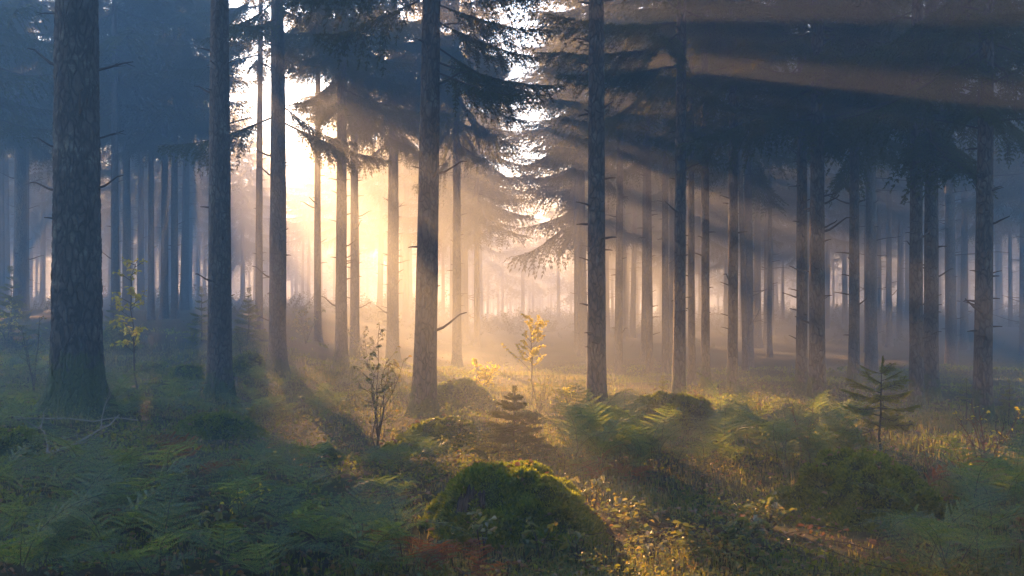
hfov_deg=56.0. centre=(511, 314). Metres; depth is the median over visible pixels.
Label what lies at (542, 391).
leafy shrub
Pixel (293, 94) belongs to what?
sky
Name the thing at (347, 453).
bracken fern
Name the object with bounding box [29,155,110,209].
spruce tree
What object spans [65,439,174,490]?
bracken fern
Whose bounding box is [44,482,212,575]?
bracken fern
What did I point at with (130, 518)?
bracken fern
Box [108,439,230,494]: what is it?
bracken fern
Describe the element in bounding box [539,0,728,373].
spruce tree
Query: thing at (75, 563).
bracken fern
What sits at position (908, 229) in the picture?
spruce tree
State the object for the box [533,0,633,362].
spruce tree
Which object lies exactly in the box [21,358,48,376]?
bracken fern
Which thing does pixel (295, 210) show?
spruce tree
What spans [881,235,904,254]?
spruce tree
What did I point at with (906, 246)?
spruce tree
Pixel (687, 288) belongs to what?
spruce tree
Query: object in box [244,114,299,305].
spruce tree
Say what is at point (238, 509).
bracken fern
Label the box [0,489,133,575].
bracken fern
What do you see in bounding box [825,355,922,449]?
spruce sapling
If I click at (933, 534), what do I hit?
bracken fern
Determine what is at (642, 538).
seedling
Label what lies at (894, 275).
spruce tree
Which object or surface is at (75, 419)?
fallen branch
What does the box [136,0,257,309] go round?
spruce tree
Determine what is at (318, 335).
spruce tree
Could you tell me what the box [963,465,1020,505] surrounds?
bracken fern
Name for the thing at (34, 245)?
spruce tree
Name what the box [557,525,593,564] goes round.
seedling
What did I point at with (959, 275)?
spruce tree
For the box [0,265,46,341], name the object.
spruce sapling
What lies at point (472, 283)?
spruce tree
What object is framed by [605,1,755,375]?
spruce tree
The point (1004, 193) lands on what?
spruce tree
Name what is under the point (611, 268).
spruce tree
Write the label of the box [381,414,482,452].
mossy hummock
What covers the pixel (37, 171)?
spruce tree
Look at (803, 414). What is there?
bracken fern
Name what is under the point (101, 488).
bracken fern
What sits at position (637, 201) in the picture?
spruce tree
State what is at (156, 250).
spruce tree
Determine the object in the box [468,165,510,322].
spruce tree
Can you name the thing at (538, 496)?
mossy boulder
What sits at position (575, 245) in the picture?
spruce tree
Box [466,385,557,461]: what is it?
spruce sapling
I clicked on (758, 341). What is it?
spruce tree
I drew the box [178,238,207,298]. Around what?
spruce tree
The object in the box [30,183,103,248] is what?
spruce tree
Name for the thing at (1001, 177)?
spruce tree
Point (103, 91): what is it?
spruce tree
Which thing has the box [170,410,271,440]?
mossy hummock
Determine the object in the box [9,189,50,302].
spruce tree
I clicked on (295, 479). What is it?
bracken fern
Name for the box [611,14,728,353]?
spruce tree
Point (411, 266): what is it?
spruce tree
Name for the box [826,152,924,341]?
spruce tree
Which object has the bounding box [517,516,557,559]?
seedling
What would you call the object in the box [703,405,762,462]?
bracken fern
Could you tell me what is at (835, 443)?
bracken fern
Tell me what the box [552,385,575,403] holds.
leafy shrub
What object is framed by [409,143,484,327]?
spruce tree
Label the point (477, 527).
seedling
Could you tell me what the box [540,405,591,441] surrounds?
bracken fern
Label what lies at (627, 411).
bracken fern
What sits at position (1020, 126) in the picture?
spruce tree
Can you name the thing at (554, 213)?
spruce tree
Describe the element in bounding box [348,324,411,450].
leafy shrub
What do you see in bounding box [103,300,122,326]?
spruce sapling
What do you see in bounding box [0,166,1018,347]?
distant forest
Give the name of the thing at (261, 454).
bracken fern
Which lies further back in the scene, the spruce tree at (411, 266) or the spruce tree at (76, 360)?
the spruce tree at (411, 266)
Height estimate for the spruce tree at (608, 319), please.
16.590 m
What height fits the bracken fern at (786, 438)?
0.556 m
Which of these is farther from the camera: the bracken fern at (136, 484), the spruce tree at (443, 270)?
the spruce tree at (443, 270)
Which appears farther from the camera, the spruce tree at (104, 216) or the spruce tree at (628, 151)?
the spruce tree at (104, 216)
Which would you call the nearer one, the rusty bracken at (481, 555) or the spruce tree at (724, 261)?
the rusty bracken at (481, 555)
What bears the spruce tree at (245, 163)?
on the ground at (562, 351)
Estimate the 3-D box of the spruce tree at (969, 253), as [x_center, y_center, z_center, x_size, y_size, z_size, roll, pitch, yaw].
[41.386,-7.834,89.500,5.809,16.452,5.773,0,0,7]
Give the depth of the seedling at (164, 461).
7.89 m
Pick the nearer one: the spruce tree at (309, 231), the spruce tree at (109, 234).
the spruce tree at (109, 234)
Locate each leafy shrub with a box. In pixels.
[0,299,21,346]
[18,316,47,392]
[232,315,256,355]
[290,304,325,343]
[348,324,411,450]
[348,325,384,364]
[445,402,471,436]
[471,358,499,387]
[527,378,551,411]
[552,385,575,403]
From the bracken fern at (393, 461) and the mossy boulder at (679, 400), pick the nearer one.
the bracken fern at (393, 461)
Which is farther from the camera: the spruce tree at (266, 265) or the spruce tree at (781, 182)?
the spruce tree at (266, 265)
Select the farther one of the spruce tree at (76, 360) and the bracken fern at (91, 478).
the spruce tree at (76, 360)
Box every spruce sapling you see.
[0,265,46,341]
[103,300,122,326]
[181,286,207,342]
[232,287,268,346]
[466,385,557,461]
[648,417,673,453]
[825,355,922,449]
[995,379,1022,412]
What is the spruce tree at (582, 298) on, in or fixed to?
on the ground at (562, 351)
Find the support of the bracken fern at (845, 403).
on the ground at (562, 351)
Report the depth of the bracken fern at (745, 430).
10.56 m
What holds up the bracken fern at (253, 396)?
on the ground at (562, 351)
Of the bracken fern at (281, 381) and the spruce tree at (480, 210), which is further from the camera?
the spruce tree at (480, 210)
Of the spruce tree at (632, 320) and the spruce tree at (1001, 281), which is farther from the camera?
the spruce tree at (1001, 281)
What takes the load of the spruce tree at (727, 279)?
on the ground at (562, 351)
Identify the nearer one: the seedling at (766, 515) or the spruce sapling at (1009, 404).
the seedling at (766, 515)
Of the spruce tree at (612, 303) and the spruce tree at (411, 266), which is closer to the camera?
the spruce tree at (411, 266)
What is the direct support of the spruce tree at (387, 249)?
on the ground at (562, 351)
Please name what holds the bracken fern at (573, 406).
on the ground at (562, 351)
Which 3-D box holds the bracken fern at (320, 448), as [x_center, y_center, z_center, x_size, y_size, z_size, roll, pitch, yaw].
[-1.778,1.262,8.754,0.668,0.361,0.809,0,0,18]
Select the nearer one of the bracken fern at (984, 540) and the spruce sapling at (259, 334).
the bracken fern at (984, 540)
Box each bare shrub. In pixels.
[788,398,819,460]
[912,429,956,476]
[952,403,1023,479]
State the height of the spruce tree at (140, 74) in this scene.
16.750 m
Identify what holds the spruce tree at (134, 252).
on the ground at (562, 351)
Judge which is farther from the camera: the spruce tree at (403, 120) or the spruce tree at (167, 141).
the spruce tree at (403, 120)
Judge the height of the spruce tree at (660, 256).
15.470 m
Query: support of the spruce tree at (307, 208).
on the ground at (562, 351)
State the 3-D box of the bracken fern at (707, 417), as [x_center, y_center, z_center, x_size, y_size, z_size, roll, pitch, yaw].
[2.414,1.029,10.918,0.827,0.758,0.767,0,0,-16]
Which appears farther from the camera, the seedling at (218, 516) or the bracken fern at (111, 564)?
the seedling at (218, 516)
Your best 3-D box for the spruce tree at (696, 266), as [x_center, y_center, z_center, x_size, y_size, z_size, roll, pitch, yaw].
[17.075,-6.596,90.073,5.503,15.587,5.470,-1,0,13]
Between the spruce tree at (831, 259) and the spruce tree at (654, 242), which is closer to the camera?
the spruce tree at (654, 242)
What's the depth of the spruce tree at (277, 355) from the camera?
19.07 m
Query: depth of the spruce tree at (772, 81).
15.90 m
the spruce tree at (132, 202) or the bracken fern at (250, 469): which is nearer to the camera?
the bracken fern at (250, 469)
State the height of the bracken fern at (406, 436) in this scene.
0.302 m
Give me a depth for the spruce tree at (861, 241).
63.94 m
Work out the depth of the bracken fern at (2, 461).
7.39 m
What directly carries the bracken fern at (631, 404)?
on the ground at (562, 351)
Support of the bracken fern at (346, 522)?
on the ground at (562, 351)
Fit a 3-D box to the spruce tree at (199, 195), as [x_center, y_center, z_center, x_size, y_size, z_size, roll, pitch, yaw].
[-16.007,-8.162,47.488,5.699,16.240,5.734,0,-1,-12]
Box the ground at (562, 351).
[0,307,1023,575]
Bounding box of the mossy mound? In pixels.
[738,446,962,533]
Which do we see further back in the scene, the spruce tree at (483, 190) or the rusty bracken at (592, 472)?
the spruce tree at (483, 190)
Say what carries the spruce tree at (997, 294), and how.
on the ground at (562, 351)
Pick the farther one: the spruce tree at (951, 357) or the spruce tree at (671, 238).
the spruce tree at (671, 238)
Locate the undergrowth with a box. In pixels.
[0,315,1023,575]
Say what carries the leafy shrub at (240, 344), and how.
on the ground at (562, 351)
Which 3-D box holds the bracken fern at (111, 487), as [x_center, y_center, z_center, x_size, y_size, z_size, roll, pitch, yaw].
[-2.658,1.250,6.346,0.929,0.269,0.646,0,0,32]
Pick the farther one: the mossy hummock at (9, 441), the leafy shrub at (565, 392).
the leafy shrub at (565, 392)
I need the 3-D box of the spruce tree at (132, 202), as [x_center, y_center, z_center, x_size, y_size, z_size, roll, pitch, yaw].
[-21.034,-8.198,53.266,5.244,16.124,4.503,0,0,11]
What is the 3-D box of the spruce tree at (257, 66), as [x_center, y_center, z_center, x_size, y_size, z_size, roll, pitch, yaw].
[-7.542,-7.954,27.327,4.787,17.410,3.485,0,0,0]
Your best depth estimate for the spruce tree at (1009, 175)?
34.66 m
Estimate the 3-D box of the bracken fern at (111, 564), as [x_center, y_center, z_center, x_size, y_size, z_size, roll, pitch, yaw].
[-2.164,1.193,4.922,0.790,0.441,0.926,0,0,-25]
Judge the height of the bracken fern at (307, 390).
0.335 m
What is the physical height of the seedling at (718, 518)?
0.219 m
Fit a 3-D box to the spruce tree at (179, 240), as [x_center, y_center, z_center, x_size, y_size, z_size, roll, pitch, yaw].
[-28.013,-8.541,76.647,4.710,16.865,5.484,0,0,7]
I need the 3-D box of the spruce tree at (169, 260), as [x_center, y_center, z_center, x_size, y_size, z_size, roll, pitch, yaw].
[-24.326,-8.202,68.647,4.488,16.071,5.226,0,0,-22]
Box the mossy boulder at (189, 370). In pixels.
[162,361,205,380]
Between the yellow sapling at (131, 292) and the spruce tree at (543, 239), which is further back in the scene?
the spruce tree at (543, 239)
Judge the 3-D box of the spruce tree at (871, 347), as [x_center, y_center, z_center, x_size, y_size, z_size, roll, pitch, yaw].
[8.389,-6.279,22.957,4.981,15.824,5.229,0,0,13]
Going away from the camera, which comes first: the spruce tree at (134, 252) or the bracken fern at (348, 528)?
the bracken fern at (348, 528)
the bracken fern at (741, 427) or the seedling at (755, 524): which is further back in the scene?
the bracken fern at (741, 427)
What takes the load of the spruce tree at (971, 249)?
on the ground at (562, 351)
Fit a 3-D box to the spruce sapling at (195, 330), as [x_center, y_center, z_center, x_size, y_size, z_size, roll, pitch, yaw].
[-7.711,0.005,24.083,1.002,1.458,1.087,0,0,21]
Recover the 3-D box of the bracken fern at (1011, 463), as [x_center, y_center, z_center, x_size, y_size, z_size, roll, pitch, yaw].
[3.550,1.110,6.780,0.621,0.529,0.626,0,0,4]
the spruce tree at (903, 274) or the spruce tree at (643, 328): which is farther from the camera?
the spruce tree at (903, 274)
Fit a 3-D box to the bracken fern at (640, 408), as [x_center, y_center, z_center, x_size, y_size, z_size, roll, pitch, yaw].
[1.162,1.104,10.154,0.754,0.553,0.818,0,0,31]
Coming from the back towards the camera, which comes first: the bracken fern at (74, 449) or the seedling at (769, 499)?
the bracken fern at (74, 449)
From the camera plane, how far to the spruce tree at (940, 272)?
76.71 m
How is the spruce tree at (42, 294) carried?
on the ground at (562, 351)
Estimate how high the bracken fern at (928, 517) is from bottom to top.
0.437 m
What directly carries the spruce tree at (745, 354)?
on the ground at (562, 351)
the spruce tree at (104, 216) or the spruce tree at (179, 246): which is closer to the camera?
the spruce tree at (104, 216)
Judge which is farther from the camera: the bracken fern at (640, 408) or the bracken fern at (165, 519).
the bracken fern at (640, 408)
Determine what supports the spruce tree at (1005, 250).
on the ground at (562, 351)
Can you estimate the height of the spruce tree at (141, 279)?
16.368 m
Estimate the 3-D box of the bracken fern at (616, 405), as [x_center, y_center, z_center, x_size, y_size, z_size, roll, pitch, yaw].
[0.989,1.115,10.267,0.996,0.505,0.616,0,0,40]
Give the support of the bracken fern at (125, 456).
on the ground at (562, 351)
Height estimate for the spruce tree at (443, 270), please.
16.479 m
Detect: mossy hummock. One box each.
[0,425,44,463]
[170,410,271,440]
[307,443,348,461]
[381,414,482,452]
[437,377,497,409]
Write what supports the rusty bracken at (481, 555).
on the ground at (562, 351)
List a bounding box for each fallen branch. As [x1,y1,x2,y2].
[15,417,137,421]
[18,386,119,453]
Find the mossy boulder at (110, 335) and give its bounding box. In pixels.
[103,323,144,350]
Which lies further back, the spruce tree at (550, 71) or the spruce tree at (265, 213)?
the spruce tree at (265, 213)
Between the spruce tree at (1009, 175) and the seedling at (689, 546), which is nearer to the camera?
the seedling at (689, 546)
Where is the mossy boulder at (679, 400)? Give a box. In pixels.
[625,391,722,435]
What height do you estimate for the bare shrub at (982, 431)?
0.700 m
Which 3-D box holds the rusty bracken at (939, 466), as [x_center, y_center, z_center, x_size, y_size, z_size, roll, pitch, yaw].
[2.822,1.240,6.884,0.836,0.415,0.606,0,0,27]
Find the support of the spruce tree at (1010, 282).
on the ground at (562, 351)
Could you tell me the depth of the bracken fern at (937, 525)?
4.88 m
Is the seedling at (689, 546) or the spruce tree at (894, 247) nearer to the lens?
the seedling at (689, 546)
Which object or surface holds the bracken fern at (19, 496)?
on the ground at (562, 351)
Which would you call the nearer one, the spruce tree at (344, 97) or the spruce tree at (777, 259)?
the spruce tree at (344, 97)
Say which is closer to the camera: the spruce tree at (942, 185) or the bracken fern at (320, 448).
the bracken fern at (320, 448)
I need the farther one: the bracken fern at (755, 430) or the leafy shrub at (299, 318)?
the leafy shrub at (299, 318)
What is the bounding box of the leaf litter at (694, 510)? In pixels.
[0,328,1023,575]
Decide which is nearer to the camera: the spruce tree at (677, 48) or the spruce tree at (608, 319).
the spruce tree at (677, 48)
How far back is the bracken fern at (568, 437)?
8.70 m
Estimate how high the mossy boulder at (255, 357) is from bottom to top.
0.745 m
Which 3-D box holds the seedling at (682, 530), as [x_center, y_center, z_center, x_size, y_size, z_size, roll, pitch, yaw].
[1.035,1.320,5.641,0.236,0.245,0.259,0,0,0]
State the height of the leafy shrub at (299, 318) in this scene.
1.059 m
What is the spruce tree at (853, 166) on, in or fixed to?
on the ground at (562, 351)
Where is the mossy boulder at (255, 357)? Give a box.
[232,350,271,377]
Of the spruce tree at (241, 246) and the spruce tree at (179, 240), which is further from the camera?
the spruce tree at (179, 240)
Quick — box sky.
[33,0,1015,316]
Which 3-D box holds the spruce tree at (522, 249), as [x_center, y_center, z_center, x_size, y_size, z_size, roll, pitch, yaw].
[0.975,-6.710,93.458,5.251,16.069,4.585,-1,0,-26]
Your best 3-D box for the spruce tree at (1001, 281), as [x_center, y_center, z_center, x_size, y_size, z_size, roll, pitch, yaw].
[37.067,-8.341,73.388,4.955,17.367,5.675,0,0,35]
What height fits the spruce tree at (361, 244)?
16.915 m
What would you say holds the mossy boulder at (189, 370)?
on the ground at (562, 351)
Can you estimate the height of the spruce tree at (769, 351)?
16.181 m
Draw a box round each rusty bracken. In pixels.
[357,527,462,575]
[444,537,529,575]
[565,444,622,478]
[612,463,658,485]
[924,458,969,499]
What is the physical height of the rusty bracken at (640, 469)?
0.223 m
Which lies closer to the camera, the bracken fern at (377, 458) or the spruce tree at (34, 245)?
the bracken fern at (377, 458)
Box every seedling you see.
[146,449,190,476]
[188,508,226,546]
[199,512,236,540]
[220,482,269,513]
[222,504,253,539]
[282,513,308,555]
[465,508,497,554]
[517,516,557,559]
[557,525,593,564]
[570,475,609,508]
[600,499,652,525]
[602,508,656,540]
[614,496,658,522]
[631,530,673,563]
[670,519,710,556]
[676,531,710,563]
[702,516,747,551]
[710,516,749,549]
[721,515,770,541]
[744,491,784,527]
[745,500,797,530]
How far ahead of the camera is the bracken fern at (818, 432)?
10.60 m
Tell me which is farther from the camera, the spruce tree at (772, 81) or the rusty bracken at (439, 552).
the spruce tree at (772, 81)
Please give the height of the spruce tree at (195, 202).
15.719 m
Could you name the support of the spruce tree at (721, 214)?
on the ground at (562, 351)
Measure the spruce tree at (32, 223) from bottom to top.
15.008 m
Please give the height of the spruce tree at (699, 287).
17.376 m
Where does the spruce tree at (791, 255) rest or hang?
on the ground at (562, 351)
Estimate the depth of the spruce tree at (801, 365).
16.69 m
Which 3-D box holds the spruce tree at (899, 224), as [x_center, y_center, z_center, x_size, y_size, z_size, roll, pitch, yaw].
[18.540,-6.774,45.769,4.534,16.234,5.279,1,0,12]
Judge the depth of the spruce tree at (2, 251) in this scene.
36.83 m
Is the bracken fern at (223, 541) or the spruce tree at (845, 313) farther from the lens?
the spruce tree at (845, 313)
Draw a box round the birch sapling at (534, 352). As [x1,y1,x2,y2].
[501,313,548,396]
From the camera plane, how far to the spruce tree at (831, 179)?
33.61 m
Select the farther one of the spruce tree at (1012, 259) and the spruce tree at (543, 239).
the spruce tree at (1012, 259)
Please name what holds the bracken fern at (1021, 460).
on the ground at (562, 351)
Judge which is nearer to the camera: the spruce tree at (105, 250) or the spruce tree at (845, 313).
the spruce tree at (845, 313)
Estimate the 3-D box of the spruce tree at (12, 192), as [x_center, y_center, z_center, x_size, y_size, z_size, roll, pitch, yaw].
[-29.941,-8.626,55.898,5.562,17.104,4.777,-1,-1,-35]
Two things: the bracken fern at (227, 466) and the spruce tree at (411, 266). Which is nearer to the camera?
the bracken fern at (227, 466)
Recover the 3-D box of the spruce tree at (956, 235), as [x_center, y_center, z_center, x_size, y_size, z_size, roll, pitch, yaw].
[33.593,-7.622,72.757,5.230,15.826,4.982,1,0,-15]
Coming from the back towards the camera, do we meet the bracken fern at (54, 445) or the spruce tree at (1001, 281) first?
the spruce tree at (1001, 281)
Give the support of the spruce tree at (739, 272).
on the ground at (562, 351)
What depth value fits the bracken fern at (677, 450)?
8.61 m
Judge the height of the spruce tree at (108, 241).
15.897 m
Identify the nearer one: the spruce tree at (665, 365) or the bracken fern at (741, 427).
the bracken fern at (741, 427)
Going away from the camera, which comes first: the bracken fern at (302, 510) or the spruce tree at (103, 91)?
the bracken fern at (302, 510)
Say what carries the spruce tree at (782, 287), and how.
on the ground at (562, 351)
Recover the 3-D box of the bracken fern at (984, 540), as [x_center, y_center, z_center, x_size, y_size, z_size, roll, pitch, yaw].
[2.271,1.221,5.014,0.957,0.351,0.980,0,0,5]
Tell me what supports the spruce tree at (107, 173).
on the ground at (562, 351)
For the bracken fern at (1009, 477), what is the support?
on the ground at (562, 351)
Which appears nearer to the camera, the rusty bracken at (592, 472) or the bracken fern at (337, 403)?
the rusty bracken at (592, 472)
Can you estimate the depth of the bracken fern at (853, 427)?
8.77 m
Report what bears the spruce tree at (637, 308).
on the ground at (562, 351)
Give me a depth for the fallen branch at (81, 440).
9.31 m
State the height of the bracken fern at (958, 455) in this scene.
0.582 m
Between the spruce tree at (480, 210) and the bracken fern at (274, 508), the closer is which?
the bracken fern at (274, 508)
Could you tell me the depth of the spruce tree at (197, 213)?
55.35 m
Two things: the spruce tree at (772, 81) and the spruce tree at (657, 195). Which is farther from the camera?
the spruce tree at (657, 195)
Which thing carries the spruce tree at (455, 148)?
on the ground at (562, 351)
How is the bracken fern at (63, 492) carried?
on the ground at (562, 351)
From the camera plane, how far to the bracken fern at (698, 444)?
8.53 m
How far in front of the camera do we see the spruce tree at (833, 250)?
71.74 m
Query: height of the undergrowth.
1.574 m
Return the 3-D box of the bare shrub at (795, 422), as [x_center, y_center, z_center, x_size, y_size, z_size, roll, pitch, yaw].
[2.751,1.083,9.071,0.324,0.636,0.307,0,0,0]
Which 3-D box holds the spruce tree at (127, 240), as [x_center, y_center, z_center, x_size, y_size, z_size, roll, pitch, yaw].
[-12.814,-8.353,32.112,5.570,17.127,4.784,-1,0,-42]
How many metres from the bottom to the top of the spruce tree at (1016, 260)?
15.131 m
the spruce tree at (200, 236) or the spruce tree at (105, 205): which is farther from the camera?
the spruce tree at (200, 236)
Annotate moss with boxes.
[0,327,1023,575]
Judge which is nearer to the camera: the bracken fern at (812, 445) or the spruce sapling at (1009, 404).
the bracken fern at (812, 445)
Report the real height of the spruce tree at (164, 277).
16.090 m
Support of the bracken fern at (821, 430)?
on the ground at (562, 351)
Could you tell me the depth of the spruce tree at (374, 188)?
53.33 m
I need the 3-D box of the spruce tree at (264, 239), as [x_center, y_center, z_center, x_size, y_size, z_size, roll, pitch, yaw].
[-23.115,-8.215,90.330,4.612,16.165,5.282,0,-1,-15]
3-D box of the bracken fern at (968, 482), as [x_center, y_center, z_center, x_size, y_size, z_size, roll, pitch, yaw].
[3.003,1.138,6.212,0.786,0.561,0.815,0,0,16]
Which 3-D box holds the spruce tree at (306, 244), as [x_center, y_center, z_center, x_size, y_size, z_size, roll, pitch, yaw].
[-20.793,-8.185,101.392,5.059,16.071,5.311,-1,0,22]
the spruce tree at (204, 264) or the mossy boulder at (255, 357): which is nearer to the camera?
the mossy boulder at (255, 357)
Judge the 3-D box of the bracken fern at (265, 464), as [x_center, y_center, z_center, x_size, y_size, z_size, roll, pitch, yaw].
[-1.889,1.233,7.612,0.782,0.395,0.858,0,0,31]
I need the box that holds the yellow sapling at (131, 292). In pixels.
[109,257,147,389]
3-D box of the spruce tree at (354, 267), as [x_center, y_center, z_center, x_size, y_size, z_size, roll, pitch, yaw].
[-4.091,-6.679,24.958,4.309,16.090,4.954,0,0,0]
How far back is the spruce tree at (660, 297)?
92.11 m
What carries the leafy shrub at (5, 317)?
on the ground at (562, 351)
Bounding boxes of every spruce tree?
[0,0,53,149]
[0,0,54,315]
[0,0,119,323]
[0,10,50,308]
[4,106,41,307]
[8,36,50,306]
[8,154,47,251]
[9,0,209,322]
[9,6,122,193]
[9,141,52,295]
[9,160,49,215]
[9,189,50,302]
[9,228,50,254]
[10,239,51,298]
[27,0,134,419]
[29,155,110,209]
[29,164,100,250]
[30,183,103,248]
[34,0,205,312]
[34,3,130,162]
[46,146,110,220]
[48,0,210,319]
[98,0,242,318]
[99,0,256,319]
[100,143,148,308]
[100,156,170,306]
[101,147,136,299]
[101,147,154,240]
[101,164,122,256]
[101,179,109,238]
[102,101,201,292]
[102,157,181,299]
[102,243,136,272]
[103,174,158,299]
[119,34,171,309]
[130,28,245,307]
[133,176,180,292]
[134,203,180,296]
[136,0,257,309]
[144,177,195,302]
[154,105,237,306]
[157,0,415,373]
[159,0,312,329]
[170,139,207,261]
[178,141,207,303]
[178,230,207,255]
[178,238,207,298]
[179,206,206,296]
[193,154,253,290]
[194,0,253,400]
[194,90,286,304]
[197,83,263,277]
[234,138,286,302]
[241,0,449,367]
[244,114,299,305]
[248,143,288,298]
[250,22,392,342]
[286,0,566,417]
[286,126,334,303]
[286,144,327,303]
[290,0,421,357]
[290,117,335,303]
[294,0,500,361]
[294,164,333,283]
[306,119,385,290]
[311,122,376,304]
[312,182,347,303]
[325,166,373,251]
[327,137,386,305]
[330,171,372,260]
[347,0,450,322]
[347,54,415,308]
[360,141,399,295]
[361,78,417,312]
[362,133,412,298]
[367,164,414,269]
[368,142,417,311]
[381,8,448,254]
[382,0,534,339]
[384,0,529,367]
[384,178,416,304]
[399,0,523,342]
[408,1,544,346]
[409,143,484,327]
[412,232,449,264]
[438,247,482,304]
[439,229,448,317]
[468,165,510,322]
[468,229,495,319]
[494,170,545,320]
[497,0,636,356]
[502,174,542,312]
[504,0,642,278]
[506,2,629,351]
[514,0,674,375]
[527,166,573,316]
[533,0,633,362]
[534,0,822,394]
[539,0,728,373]
[543,163,573,277]
[565,161,661,341]
[565,192,630,333]
[574,0,683,414]
[582,0,774,385]
[585,8,661,337]
[586,161,661,334]
[586,246,640,313]
[586,249,640,326]
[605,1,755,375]
[605,4,686,362]
[609,161,638,327]
[609,224,641,309]
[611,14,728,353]
[614,0,810,388]
[627,182,717,256]
[628,143,728,296]
[629,248,659,324]
[630,255,661,315]
[630,261,659,311]
[634,0,874,394]
[636,238,699,313]
[639,193,661,320]
[640,190,710,267]
[651,0,839,367]
[652,175,739,318]
[675,0,955,404]
[686,14,791,370]
[686,157,795,310]
[686,181,700,323]
[695,191,762,330]
[695,242,700,317]
[695,250,720,324]
[696,158,785,335]
[700,239,763,310]
[710,244,763,323]
[712,204,739,319]
[713,3,809,344]
[717,0,796,347]
[721,0,908,394]
[727,165,795,335]
[738,224,787,286]
[761,0,1023,409]
[761,24,808,357]
[761,187,795,321]
[761,215,840,268]
[761,223,792,271]
[763,31,863,342]
[766,5,1011,383]
[772,150,863,250]
[775,0,939,372]
[795,219,841,270]
[796,10,955,357]
[806,0,1023,402]
[818,0,1023,425]
[824,145,906,352]
[824,178,848,277]
[824,188,862,324]
[825,164,861,328]
[825,165,886,262]
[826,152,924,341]
[830,170,846,310]
[835,148,907,265]
[847,250,885,265]
[848,188,903,300]
[859,134,944,336]
[862,15,910,346]
[881,179,960,302]
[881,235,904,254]
[882,229,904,309]
[891,0,1023,366]
[896,220,923,314]
[903,185,943,319]
[923,122,1019,312]
[923,215,944,314]
[923,222,944,266]
[938,66,1018,265]
[938,77,1012,350]
[938,133,974,315]
[939,0,1023,355]
[939,64,1019,333]
[939,205,973,309]
[940,194,1014,235]
[941,221,974,251]
[941,221,974,270]
[959,93,1019,326]
[961,3,1023,237]
[970,217,1019,313]
[970,235,1017,300]
[993,64,1019,209]
[994,69,1023,160]
[994,88,1010,314]
[994,93,1019,184]
[994,237,1018,260]
[1002,233,1019,283]
[1004,245,1018,264]
[1012,235,1018,268]
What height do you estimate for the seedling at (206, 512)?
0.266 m
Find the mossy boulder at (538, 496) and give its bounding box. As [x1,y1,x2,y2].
[410,459,613,549]
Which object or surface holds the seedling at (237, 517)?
on the ground at (562, 351)
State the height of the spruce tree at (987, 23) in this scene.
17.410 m
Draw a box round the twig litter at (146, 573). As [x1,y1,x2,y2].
[0,386,1023,575]
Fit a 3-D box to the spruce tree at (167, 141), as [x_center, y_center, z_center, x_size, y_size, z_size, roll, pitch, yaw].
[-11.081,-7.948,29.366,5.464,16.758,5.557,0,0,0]
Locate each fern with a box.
[0,437,61,486]
[0,461,120,514]
[0,461,153,545]
[0,484,141,564]
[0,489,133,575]
[0,501,56,543]
[1,498,177,575]
[9,454,156,514]
[10,425,79,468]
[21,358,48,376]
[24,519,137,575]
[29,432,119,488]
[44,479,159,520]
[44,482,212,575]
[49,454,223,520]
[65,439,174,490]
[68,480,199,551]
[79,434,159,486]
[87,495,215,521]
[100,399,151,419]
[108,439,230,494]
[111,475,219,532]
[142,431,257,481]
[146,517,288,574]
[182,464,315,529]
[187,432,289,495]
[199,447,324,482]
[206,518,327,575]
[208,444,325,483]
[217,484,339,552]
[224,431,297,467]
[230,452,379,522]
[237,386,276,409]
[244,359,284,388]
[245,394,291,415]
[251,451,353,501]
[259,372,297,391]
[261,505,354,557]
[262,481,415,534]
[269,513,417,558]
[280,432,355,467]
[285,390,353,419]
[294,383,333,399]
[296,488,473,575]
[315,384,347,409]
[322,446,401,472]
[324,494,442,550]
[338,442,408,463]
[339,480,466,574]
[352,475,420,498]
[353,436,456,472]
[369,443,409,473]
[386,426,440,457]
[409,432,459,460]
[506,393,605,457]
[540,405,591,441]
[543,400,629,468]
[552,397,606,433]
[553,413,655,475]
[569,383,613,458]
[577,397,653,435]
[580,391,657,427]
[580,408,645,468]
[583,389,630,453]
[598,427,668,476]
[602,389,650,460]
[606,404,662,462]
[617,403,698,473]
[640,414,716,468]
[678,414,752,471]
[690,372,757,434]
[699,385,755,444]
[702,392,776,451]
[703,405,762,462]
[717,381,785,440]
[720,399,796,461]
[738,407,832,467]
[761,388,821,428]
[770,413,812,451]
[774,412,833,463]
[785,390,843,427]
[792,415,830,441]
[796,401,865,449]
[818,409,882,450]
[820,392,863,425]
[822,406,882,451]
[849,513,1022,575]
[854,482,1015,551]
[859,503,1023,575]
[861,496,1014,575]
[910,451,1022,525]
[931,430,997,500]
[951,484,1023,556]
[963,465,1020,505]
[964,434,1023,500]
[970,448,1023,511]
[976,433,1023,482]
[999,442,1023,501]
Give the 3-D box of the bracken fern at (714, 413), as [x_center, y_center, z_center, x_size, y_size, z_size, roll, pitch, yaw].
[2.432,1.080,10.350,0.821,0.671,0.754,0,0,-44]
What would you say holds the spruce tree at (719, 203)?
on the ground at (562, 351)
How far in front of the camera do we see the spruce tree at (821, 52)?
14.88 m
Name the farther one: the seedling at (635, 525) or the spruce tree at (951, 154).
the spruce tree at (951, 154)
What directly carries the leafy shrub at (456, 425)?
on the ground at (562, 351)
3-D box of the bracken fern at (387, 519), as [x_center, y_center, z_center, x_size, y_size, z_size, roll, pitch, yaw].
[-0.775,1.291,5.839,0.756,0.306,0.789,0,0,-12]
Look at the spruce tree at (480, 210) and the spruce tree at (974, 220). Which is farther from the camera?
the spruce tree at (974, 220)
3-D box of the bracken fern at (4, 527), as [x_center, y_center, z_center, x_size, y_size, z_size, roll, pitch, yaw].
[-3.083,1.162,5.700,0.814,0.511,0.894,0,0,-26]

